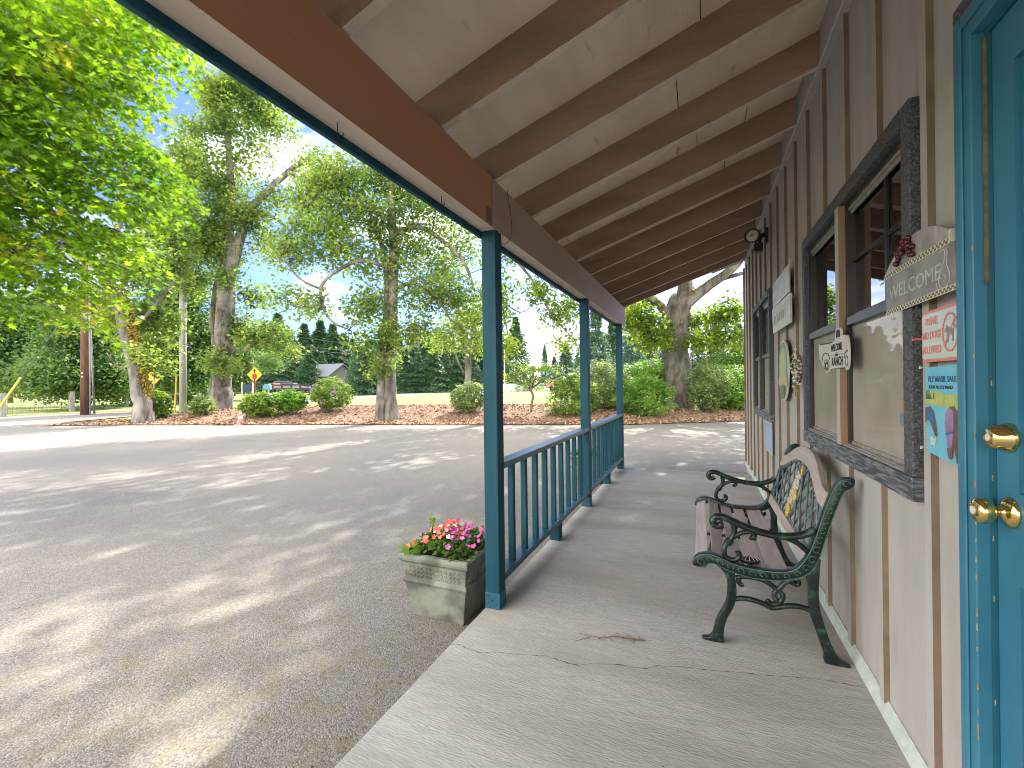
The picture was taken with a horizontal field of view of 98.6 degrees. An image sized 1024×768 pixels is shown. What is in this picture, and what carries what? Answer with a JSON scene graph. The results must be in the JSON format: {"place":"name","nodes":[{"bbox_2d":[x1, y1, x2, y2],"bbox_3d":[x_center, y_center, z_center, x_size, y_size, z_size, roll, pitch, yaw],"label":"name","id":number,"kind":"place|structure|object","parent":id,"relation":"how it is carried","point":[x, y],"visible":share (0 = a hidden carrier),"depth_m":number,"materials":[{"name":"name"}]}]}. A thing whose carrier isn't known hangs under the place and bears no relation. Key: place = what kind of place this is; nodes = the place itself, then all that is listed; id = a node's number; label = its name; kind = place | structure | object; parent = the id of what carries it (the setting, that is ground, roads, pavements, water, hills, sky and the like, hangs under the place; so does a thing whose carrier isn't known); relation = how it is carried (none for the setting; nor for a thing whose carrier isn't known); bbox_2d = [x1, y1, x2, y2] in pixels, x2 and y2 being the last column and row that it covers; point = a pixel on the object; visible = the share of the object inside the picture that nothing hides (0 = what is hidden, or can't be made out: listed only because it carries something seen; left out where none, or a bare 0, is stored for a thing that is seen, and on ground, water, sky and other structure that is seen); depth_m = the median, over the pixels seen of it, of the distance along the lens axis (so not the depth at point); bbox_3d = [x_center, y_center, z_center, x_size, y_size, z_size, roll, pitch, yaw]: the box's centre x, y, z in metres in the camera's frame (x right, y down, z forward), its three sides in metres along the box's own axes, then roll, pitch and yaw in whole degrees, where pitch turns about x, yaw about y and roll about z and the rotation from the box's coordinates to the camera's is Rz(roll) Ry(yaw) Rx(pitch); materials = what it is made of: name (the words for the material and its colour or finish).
{"place":"outdoors","nodes":[
{"label":"outdoors","id":0,"kind":"place"},
{"bbox_2d":[7,411,131,415],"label":"dirt verge","id":1,"kind":"structure","parent":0,"point":[71,413],"depth_m":25.51,"materials":[{"name":"beige soil"}]},
{"bbox_2d":[6,383,695,422],"bbox_3d":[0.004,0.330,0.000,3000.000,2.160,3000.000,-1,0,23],"label":"ground","id":2,"kind":"structure","parent":0,"point":[522,397],"depth_m":36.19,"materials":[{"name":"plant"}]},
{"bbox_2d":[0,287,59,404],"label":"roadside tree","id":3,"kind":"object","parent":2,"relation":"on","point":[11,344],"visible":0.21,"depth_m":30.52,"materials":[{"name":"green plant"}]},
{"bbox_2d":[0,280,144,407],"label":"roadside tree","id":4,"kind":"object","parent":2,"relation":"on","point":[54,370],"visible":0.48,"depth_m":28.09,"materials":[{"name":"green plant"}]},
{"bbox_2d":[71,262,90,414],"bbox_3d":[-22.957,-2.547,23.679,2.202,8.684,0.447,-1,0,5],"label":"utility pole","id":5,"kind":"object","parent":2,"relation":"on","point":[85,373],"visible":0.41,"depth_m":23.58,"materials":[{"name":"brown wood"}]},
{"bbox_2d":[0,293,80,407],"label":"guy wire","id":6,"kind":"object","parent":5,"relation":"attached to","point":[10,391],"visible":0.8,"depth_m":20.55,"materials":[{"name":"yellow"}]},
{"bbox_2d":[0,389,177,416],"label":"wire fence","id":7,"kind":"object","parent":2,"relation":"on","point":[4,409],"visible":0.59,"depth_m":25.70,"materials":[{"name":"grey metal"}]},
{"bbox_2d":[91,329,95,413],"bbox_3d":[-23.146,-0.612,24.304,0.256,4.817,0.103,-1,0,3],"label":"slim pole","id":8,"kind":"object","parent":2,"relation":"on","point":[93,392],"visible":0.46,"depth_m":24.28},
{"bbox_2d":[110,269,245,398],"bbox_3d":[-19.781,-2.992,26.591,4.843,8.339,6.686,-1,0,44],"label":"roadside tree","id":9,"kind":"object","parent":2,"relation":"on","point":[198,336],"visible":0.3,"depth_m":26.08,"materials":[{"name":"green plant"}]},
{"bbox_2d":[107,343,252,404],"bbox_3d":[-27.933,-1.157,37.009,7.046,6.324,10.378,-1,0,23],"label":"roadside tree","id":10,"kind":"object","parent":2,"relation":"on","point":[234,386],"visible":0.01,"depth_m":39.17,"materials":[{"name":"green plant"}]},
{"bbox_2d":[179,274,186,412],"bbox_3d":[-16.485,-2.075,22.037,0.340,7.582,0.358,-1,0,23],"label":"grey pole","id":11,"kind":"object","parent":2,"relation":"on","point":[182,377],"visible":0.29,"depth_m":21.93,"materials":[{"name":"grey wood"}]},
{"bbox_2d":[189,255,505,303],"bbox_3d":[-7.398,-3.103,15.168,22.645,2.555,2.464,-1,0,43],"label":"overhead wire","id":12,"kind":"object","parent":11,"relation":"attached to","point":[374,295],"visible":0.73,"depth_m":12.55,"materials":[{"name":"grey"}]},
{"bbox_2d":[241,382,253,400],"bbox_3d":[-20.593,0.730,34.288,0.932,1.771,0.099,-1,0,0],"label":"yard sign","id":13,"kind":"object","parent":2,"relation":"on","point":[247,388],"visible":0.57,"depth_m":34.28,"materials":[{"name":"white paint"}]},
{"bbox_2d":[158,60,339,409],"bbox_3d":[-13.339,-8.272,22.595,9.010,20.944,4.652,-1,0,-23],"label":"tall oak","id":14,"kind":"object","parent":2,"relation":"on","point":[222,96],"visible":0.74,"depth_m":22.11,"materials":[{"name":"green plant"}]},
{"bbox_2d":[247,367,261,392],"bbox_3d":[-20.172,0.189,34.540,1.197,3.042,0.118,-1,0,5],"label":"stop ahead sign","id":15,"kind":"object","parent":2,"relation":"on","point":[254,374],"visible":0.92,"depth_m":34.53,"materials":[{"name":"yellow metal"}]},
{"bbox_2d":[232,332,289,394],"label":"roadside tree","id":16,"kind":"object","parent":2,"relation":"on","point":[270,361],"visible":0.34,"depth_m":41.35,"materials":[{"name":"green plant"}]},
{"bbox_2d":[253,353,273,391],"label":"conifer","id":17,"kind":"object","parent":2,"relation":"on","point":[266,378],"visible":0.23,"depth_m":74.50,"materials":[{"name":"green plant"}]},
{"bbox_2d":[234,383,309,395],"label":"board fence","id":18,"kind":"object","parent":2,"relation":"on","point":[290,385],"visible":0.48,"depth_m":51.90,"materials":[{"name":"brown wood"}]},
{"bbox_2d":[260,312,292,378],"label":"conifer","id":19,"kind":"object","parent":2,"relation":"on","point":[276,315],"visible":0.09,"depth_m":86.15,"materials":[{"name":"green plant"}]},
{"bbox_2d":[268,353,300,391],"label":"conifer","id":20,"kind":"object","parent":2,"relation":"on","point":[281,375],"visible":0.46,"depth_m":75.84,"materials":[{"name":"green plant"}]},
{"bbox_2d":[285,347,303,381],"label":"conifer","id":21,"kind":"object","parent":2,"relation":"on","point":[294,363],"visible":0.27,"depth_m":78.48,"materials":[{"name":"green plant"}]},
{"bbox_2d":[289,323,317,366],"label":"conifer","id":22,"kind":"object","parent":2,"relation":"on","point":[308,342],"visible":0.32,"depth_m":86.30,"materials":[{"name":"green plant"}]},
{"bbox_2d":[289,351,322,390],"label":"conifer","id":23,"kind":"object","parent":2,"relation":"on","point":[309,366],"visible":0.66,"depth_m":75.58,"materials":[{"name":"green plant"}]},
{"bbox_2d":[312,319,328,358],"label":"conifer","id":24,"kind":"object","parent":2,"relation":"on","point":[319,336],"visible":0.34,"depth_m":90.93,"materials":[{"name":"green plant"}]},
{"bbox_2d":[293,363,351,390],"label":"barn","id":25,"kind":"structure","parent":2,"relation":"on","point":[333,370],"depth_m":77.67,"materials":[{"name":"grey"}]},
{"bbox_2d":[315,323,352,369],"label":"conifer","id":26,"kind":"object","parent":2,"relation":"on","point":[333,338],"visible":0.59,"depth_m":87.29,"materials":[{"name":"green plant"}]},
{"bbox_2d":[335,332,353,366],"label":"conifer","id":27,"kind":"object","parent":2,"relation":"on","point":[349,356],"visible":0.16,"depth_m":91.04,"materials":[{"name":"green plant"}]},
{"bbox_2d":[339,347,375,394],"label":"conifer","id":28,"kind":"object","parent":2,"relation":"on","point":[350,364],"visible":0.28,"depth_m":54.28,"materials":[{"name":"green plant"}]},
{"bbox_2d":[347,343,398,395],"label":"conifer","id":29,"kind":"object","parent":2,"relation":"on","point":[369,389],"visible":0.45,"depth_m":52.29,"materials":[{"name":"green plant"}]},
{"bbox_2d":[26,400,744,425],"bbox_3d":[3.898,1.136,19.542,44.742,0.461,10.729,-1,0,0],"label":"mulch bed","id":30,"kind":"object","parent":2,"relation":"on","point":[508,414],"visible":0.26,"depth_m":16.70,"materials":[{"name":"brown wood"}]},
{"bbox_2d":[78,123,214,422],"bbox_3d":[-15.275,-4.878,18.279,4.086,13.949,5.807,-1,0,-17],"label":"leaning oak","id":31,"kind":"object","parent":30,"relation":"on","point":[158,322],"visible":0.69,"depth_m":17.71,"materials":[{"name":"green plant"}]},
{"bbox_2d":[147,388,174,418],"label":"rhododendron","id":32,"kind":"object","parent":30,"relation":"on","point":[164,400],"visible":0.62,"depth_m":17.90,"materials":[{"name":"green plant"}]},
{"bbox_2d":[185,393,218,415],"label":"rhododendron","id":33,"kind":"object","parent":30,"relation":"on","point":[201,405],"visible":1,"depth_m":17.98,"materials":[{"name":"green plant"}]},
{"bbox_2d":[233,390,282,418],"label":"rhododendron","id":34,"kind":"object","parent":30,"relation":"on","point":[257,405],"visible":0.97,"depth_m":17.09,"materials":[{"name":"green plant"}]},
{"bbox_2d":[270,388,309,415],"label":"rhododendron","id":35,"kind":"object","parent":30,"relation":"on","point":[294,401],"visible":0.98,"depth_m":17.59,"materials":[{"name":"green plant"}]},
{"bbox_2d":[307,376,356,412],"bbox_3d":[-7.280,0.433,18.195,2.090,1.566,2.044,-1,0,23],"label":"rhododendron","id":36,"kind":"object","parent":30,"relation":"on","point":[322,396],"visible":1,"depth_m":17.72,"materials":[{"name":"green plant"}]},
{"bbox_2d":[245,143,510,421],"bbox_3d":[-4.783,-6.147,16.349,8.894,15.759,4.671,-1,0,-16],"label":"twin trunk oak","id":37,"kind":"object","parent":30,"relation":"on","point":[343,182],"visible":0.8,"depth_m":15.71,"materials":[{"name":"green plant"}]},
{"bbox_2d":[448,379,483,413],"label":"rhododendron","id":38,"kind":"object","parent":30,"relation":"on","point":[471,403],"visible":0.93,"depth_m":16.81,"materials":[{"name":"green plant"}]},
{"bbox_2d":[475,253,589,362],"bbox_3d":[0.574,-6.034,15.361,8.817,14.552,5.845,-1,0,-6],"label":"arching oak","id":39,"kind":"object","parent":30,"relation":"on","point":[539,294],"visible":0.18,"depth_m":15.43,"materials":[{"name":"green plant"}]},
{"bbox_2d":[503,358,565,411],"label":"crooked sapling","id":40,"kind":"object","parent":30,"relation":"on","point":[531,370],"visible":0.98,"depth_m":16.73,"materials":[{"name":"green plant"}]},
{"bbox_2d":[541,372,602,415],"bbox_3d":[2.217,0.369,16.140,1.984,1.616,1.847,-1,0,-36],"label":"rhododendron","id":41,"kind":"object","parent":30,"relation":"on","point":[573,386],"visible":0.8,"depth_m":15.90,"materials":[{"name":"green plant"}]},
{"bbox_2d":[573,358,639,408],"bbox_3d":[3.734,-0.033,17.418,2.812,2.114,2.458,-1,0,23],"label":"rhododendron","id":42,"kind":"object","parent":30,"relation":"on","point":[600,372],"visible":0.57,"depth_m":16.86,"materials":[{"name":"green plant"}]},
{"bbox_2d":[610,374,678,415],"bbox_3d":[4.870,0.425,15.901,1.899,1.600,2.418,-1,0,-41],"label":"rhododendron","id":43,"kind":"object","parent":30,"relation":"on","point":[630,401],"visible":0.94,"depth_m":15.63,"materials":[{"name":"green plant"}]},
{"bbox_2d":[612,358,691,404],"bbox_3d":[5.943,-0.126,19.046,3.614,2.207,2.661,-1,0,23],"label":"rhododendron","id":44,"kind":"object","parent":30,"relation":"on","point":[649,367],"visible":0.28,"depth_m":18.52,"materials":[{"name":"green plant"}]},
{"bbox_2d":[684,355,732,412],"bbox_3d":[7.341,0.035,16.464,1.755,2.211,1.738,-1,0,23],"label":"rhododendron","id":45,"kind":"object","parent":30,"relation":"on","point":[707,402],"visible":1,"depth_m":16.31,"materials":[{"name":"green plant"}]},
{"bbox_2d":[704,364,743,409],"bbox_3d":[8.628,0.154,17.258,2.123,1.871,1.891,-1,0,-12],"label":"rhododendron","id":46,"kind":"object","parent":30,"relation":"on","point":[733,403],"visible":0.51,"depth_m":16.87,"materials":[{"name":"green plant"}]},
{"bbox_2d":[396,329,420,388],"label":"conifer","id":47,"kind":"object","parent":2,"relation":"on","point":[412,352],"visible":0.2,"depth_m":73.23,"materials":[{"name":"green plant"}]},
{"bbox_2d":[396,348,425,393],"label":"conifer","id":48,"kind":"object","parent":2,"relation":"on","point":[407,365],"visible":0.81,"depth_m":57.61,"materials":[{"name":"green plant"}]},
{"bbox_2d":[402,352,433,392],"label":"conifer","id":49,"kind":"object","parent":2,"relation":"on","point":[418,361],"visible":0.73,"depth_m":58.17,"materials":[{"name":"green plant"}]},
{"bbox_2d":[413,333,431,390],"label":"conifer","id":50,"kind":"object","parent":2,"relation":"on","point":[423,352],"visible":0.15,"depth_m":71.96,"materials":[{"name":"green plant"}]},
{"bbox_2d":[413,330,447,387],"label":"conifer","id":51,"kind":"object","parent":2,"relation":"on","point":[439,356],"visible":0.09,"depth_m":70.23,"materials":[{"name":"green plant"}]},
{"bbox_2d":[410,347,454,392],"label":"conifer","id":52,"kind":"object","parent":2,"relation":"on","point":[431,361],"visible":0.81,"depth_m":58.34,"materials":[{"name":"green plant"}]},
{"bbox_2d":[434,353,458,391],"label":"conifer","id":53,"kind":"object","parent":2,"relation":"on","point":[446,363],"visible":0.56,"depth_m":60.92,"materials":[{"name":"green plant"}]},
{"bbox_2d":[418,296,482,399],"bbox_3d":[-3.300,-1.996,26.788,4.856,6.662,2.877,-1,0,-1],"label":"forked tree","id":54,"kind":"object","parent":2,"relation":"on","point":[467,372],"visible":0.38,"depth_m":26.70,"materials":[{"name":"green plant"}]},
{"bbox_2d":[440,351,480,391],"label":"conifer","id":55,"kind":"object","parent":2,"relation":"on","point":[455,366],"visible":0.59,"depth_m":60.86,"materials":[{"name":"green plant"}]},
{"bbox_2d":[460,355,482,391],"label":"conifer","id":56,"kind":"object","parent":2,"relation":"on","point":[475,373],"visible":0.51,"depth_m":61.43,"materials":[{"name":"green plant"}]},
{"bbox_2d":[503,382,528,391],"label":"white panel fence","id":57,"kind":"object","parent":2,"relation":"on","point":[508,388],"visible":0.42,"depth_m":59.04,"materials":[{"name":"paint"}]},
{"bbox_2d":[503,316,544,391],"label":"conifer","id":58,"kind":"object","parent":2,"relation":"on","point":[517,333],"visible":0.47,"depth_m":61.32,"materials":[{"name":"green plant"}]},
{"bbox_2d":[538,344,549,385],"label":"conifer","id":59,"kind":"object","parent":2,"relation":"on","point":[544,356],"visible":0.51,"depth_m":119.22,"materials":[{"name":"green plant"}]},
{"bbox_2d":[548,344,574,379],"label":"conifer","id":60,"kind":"object","parent":2,"relation":"on","point":[565,360],"visible":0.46,"depth_m":103.33,"materials":[{"name":"green plant"}]},
{"bbox_2d":[568,343,601,392],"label":"conifer","id":61,"kind":"object","parent":2,"relation":"on","point":[577,363],"visible":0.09,"depth_m":45.28,"materials":[{"name":"green plant"}]},
{"bbox_2d":[569,311,615,397],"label":"conifer","id":62,"kind":"object","parent":2,"relation":"on","point":[597,338],"visible":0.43,"depth_m":38.83,"materials":[{"name":"green plant"}]},
{"bbox_2d":[599,322,630,390],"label":"conifer","id":63,"kind":"object","parent":2,"relation":"on","point":[611,337],"visible":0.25,"depth_m":42.44,"materials":[{"name":"green plant"}]},
{"bbox_2d":[623,305,646,384],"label":"conifer","id":64,"kind":"object","parent":2,"relation":"on","point":[635,355],"visible":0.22,"depth_m":43.82,"materials":[{"name":"green plant"}]},
{"bbox_2d":[635,342,660,381],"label":"conifer","id":65,"kind":"object","parent":2,"relation":"on","point":[649,357],"visible":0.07,"depth_m":47.14,"materials":[{"name":"green plant"}]},
{"bbox_2d":[613,261,743,407],"bbox_3d":[6.284,-5.466,15.589,14.551,14.884,14.312,-1,0,23],"label":"oak","id":66,"kind":"object","parent":2,"relation":"on","point":[674,331],"visible":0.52,"depth_m":17.35,"materials":[{"name":"green plant"}]},
{"bbox_2d":[689,323,706,380],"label":"conifer","id":67,"kind":"object","parent":2,"relation":"on","point":[694,359],"visible":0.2,"depth_m":42.09,"materials":[{"name":"green plant"}]},
{"bbox_2d":[693,330,733,395],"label":"conifer","id":68,"kind":"object","parent":2,"relation":"on","point":[725,352],"visible":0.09,"depth_m":39.59,"materials":[{"name":"green plant"}]},
{"bbox_2d":[725,320,743,363],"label":"conifer","id":69,"kind":"object","parent":2,"relation":"on","point":[739,327],"visible":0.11,"depth_m":40.65,"materials":[{"name":"green plant"}]},
{"bbox_2d":[0,6,743,381],"label":"sky","id":70,"kind":"structure","parent":0,"point":[337,288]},
{"bbox_2d":[0,412,747,767],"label":"asphalt","id":71,"kind":"structure","parent":0,"point":[198,532],"depth_m":3.25,"materials":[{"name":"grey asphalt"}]},
{"bbox_2d":[0,0,216,353],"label":"maple tree","id":72,"kind":"object","parent":71,"relation":"on","point":[55,67],"visible":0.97,"depth_m":4.18,"materials":[{"name":"green plant"}]},
{"bbox_2d":[398,532,485,624],"bbox_3d":[-0.367,1.184,2.722,0.470,0.382,0.470,-1,0,23],"label":"stone planter","id":73,"kind":"object","parent":71,"relation":"on","point":[439,587],"visible":0.64,"depth_m":2.54,"materials":[{"name":"grey stone"}]},
{"bbox_2d":[398,513,484,561],"bbox_3d":[-0.378,0.918,2.713,0.491,0.216,0.512,-1,0,23],"label":"flowering plant","id":74,"kind":"object","parent":73,"relation":"on","point":[467,540],"visible":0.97,"depth_m":2.62,"materials":[{"name":"pink plant"}]},
{"bbox_2d":[311,486,598,766],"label":"edge debris","id":75,"kind":"object","parent":71,"relation":"on","point":[345,741],"visible":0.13,"depth_m":2.02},
{"bbox_2d":[334,467,910,767],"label":"porch slab","id":76,"kind":"structure","parent":71,"relation":"on","point":[625,546],"depth_m":1.89,"materials":[{"name":"concrete"}]},
{"bbox_2d":[481,230,505,609],"bbox_3d":[-0.104,0.198,2.489,0.090,2.105,0.091,-1,0,23],"label":"porch post","id":77,"kind":"object","parent":76,"relation":"on","point":[495,595],"visible":1,"depth_m":2.45,"materials":[{"name":"blue paint"}]},
{"bbox_2d":[504,427,589,579],"bbox_3d":[0.330,0.845,3.492,0.088,0.801,2.092,-1,0,23],"label":"porch railing","id":78,"kind":"object","parent":76,"relation":"on","point":[551,527],"visible":0.96,"depth_m":3.28,"materials":[{"name":"blue paint"}]},
{"bbox_2d":[579,298,591,506],"bbox_3d":[0.750,0.187,4.493,0.090,2.105,0.091,-1,0,23],"label":"porch post","id":79,"kind":"object","parent":76,"relation":"on","point":[585,399],"visible":0.91,"depth_m":4.46,"materials":[{"name":"blue paint"}]},
{"bbox_2d":[591,414,622,490],"bbox_3d":[1.170,0.834,5.463,0.088,0.801,2.018,-1,0,23],"label":"porch railing","id":80,"kind":"object","parent":76,"relation":"on","point":[605,440],"visible":0.94,"depth_m":5.42,"materials":[{"name":"blue paint"}]},
{"bbox_2d":[577,633,644,645],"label":"dry twig","id":81,"kind":"object","parent":76,"relation":"on","point":[617,638],"visible":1,"depth_m":2.15,"materials":[{"name":"brown"}]},
{"bbox_2d":[616,324,623,468],"bbox_3d":[1.575,0.177,6.430,0.090,2.105,0.091,-1,0,23],"label":"porch post","id":82,"kind":"object","parent":76,"relation":"on","point":[619,367],"visible":0.91,"depth_m":6.39,"materials":[{"name":"blue paint"}]},
{"bbox_2d":[454,644,857,686],"bbox_3d":[0.578,1.242,1.931,1.803,0.001,0.071,-1,0,10],"label":"crack","id":83,"kind":"object","parent":76,"relation":"on","point":[653,666],"visible":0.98,"depth_m":1.92,"materials":[{"name":"grey concrete"}]},
{"bbox_2d":[692,443,855,667],"bbox_3d":[1.409,0.796,2.559,0.654,0.876,1.180,-1,0,23],"label":"park bench","id":84,"kind":"object","parent":76,"relation":"on","point":[754,527],"visible":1,"depth_m":2.11,"materials":[{"name":"green metal"}]},
{"bbox_2d":[740,554,760,564],"bbox_3d":[1.147,0.849,2.130,0.100,0.044,0.062,-1,0,23],"label":"shell ornament","id":85,"kind":"object","parent":84,"relation":"on","point":[750,559],"visible":0.76,"depth_m":2.11,"materials":[{"name":"beige"}]},
{"bbox_2d":[712,0,1023,767],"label":"ranch building","id":86,"kind":"structure","parent":71,"relation":"on","point":[913,123],"depth_m":1.41,"materials":[{"name":"paint"}]},
{"bbox_2d":[114,0,852,326],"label":"porch roof","id":87,"kind":"structure","parent":86,"relation":"attached to","point":[610,160],"depth_m":2.19,"materials":[{"name":"paint"}]},
{"bbox_2d":[744,227,768,252],"bbox_3d":[2.375,-1.390,4.241,0.275,0.220,0.136,-1,0,-34],"label":"flood light","id":88,"kind":"object","parent":86,"relation":"attached to","point":[752,235],"visible":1,"depth_m":4.21,"materials":[{"name":"black metal"}]},
{"bbox_2d":[753,288,774,422],"bbox_3d":[2.718,-0.274,4.726,0.102,1.261,1.371,-1,0,23],"label":"window","id":89,"kind":"structure","parent":86,"relation":"in","point":[763,336],"depth_m":4.74,"materials":[{"name":"black wood"}]},
{"bbox_2d":[765,420,772,455],"bbox_3d":[2.526,0.523,4.334,0.003,0.308,0.465,-1,0,23],"label":"notice sheet","id":90,"kind":"object","parent":86,"relation":"attached to","point":[769,440],"visible":0.96,"depth_m":4.28,"materials":[{"name":"white paper"}]},
{"bbox_2d":[772,256,793,333],"bbox_3d":[2.106,-0.668,3.424,0.042,0.484,0.818,-1,0,23],"label":"board sign","id":91,"kind":"object","parent":86,"relation":"hanging from","point":[782,309],"visible":1,"depth_m":3.34,"materials":[{"name":"grey wood"}]},
{"bbox_2d":[779,340,789,400],"bbox_3d":[2.116,-0.106,3.429,0.018,0.476,0.410,-1,0,23],"label":"oval sign","id":92,"kind":"object","parent":86,"relation":"attached to","point":[784,372],"visible":1,"depth_m":3.36,"materials":[{"name":"green paint"}]},
{"bbox_2d":[789,348,802,396],"bbox_3d":[1.888,-0.076,2.928,0.047,0.332,0.252,-1,0,23],"label":"wreath","id":93,"kind":"object","parent":86,"relation":"attached to","point":[797,365],"visible":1,"depth_m":2.89,"materials":[{"name":"beige plant"}]},
{"bbox_2d":[819,327,850,372],"bbox_3d":[1.549,-0.159,2.127,0.011,0.208,0.520,-1,0,23],"label":"truck sign","id":94,"kind":"object","parent":86,"relation":"attached to","point":[835,353],"visible":1,"depth_m":2.04,"materials":[{"name":"grey"}]},
{"bbox_2d":[802,96,924,502],"bbox_3d":[1.580,-0.265,2.054,0.102,1.251,1.549,-1,0,23],"label":"window","id":95,"kind":"structure","parent":86,"relation":"in","point":[867,416],"depth_m":1.80,"materials":[{"name":"black wood"}]},
{"bbox_2d":[884,225,955,315],"bbox_3d":[1.202,-0.345,1.320,0.032,0.222,0.470,-1,0,23],"label":"welcome slate","id":96,"kind":"object","parent":86,"relation":"attached to","point":[922,267],"visible":1,"depth_m":1.28,"materials":[{"name":"beige"}]},
{"bbox_2d":[912,303,956,362],"bbox_3d":[1.174,-0.137,1.218,0.024,0.148,0.234,-1,0,23],"label":"no dogs sign","id":97,"kind":"object","parent":86,"relation":"attached to","point":[939,334],"visible":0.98,"depth_m":1.22,"materials":[{"name":"white plastic"}]},
{"bbox_2d":[919,364,957,465],"bbox_3d":[1.184,0.082,1.212,0.019,0.278,0.218,-1,0,23],"label":"horse poster","id":98,"kind":"object","parent":86,"relation":"attached to","point":[941,409],"visible":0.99,"depth_m":1.21,"materials":[{"name":"blue paper"}]},
{"bbox_2d":[953,0,1023,767],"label":"door","id":99,"kind":"structure","parent":86,"relation":"in","point":[988,35],"depth_m":1.02,"materials":[{"name":"blue paint"}]},
{"bbox_2d":[279,387,536,401],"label":"side road","id":100,"kind":"structure","parent":0,"point":[374,396],"depth_m":50.42,"materials":[{"name":"grey asphalt"}]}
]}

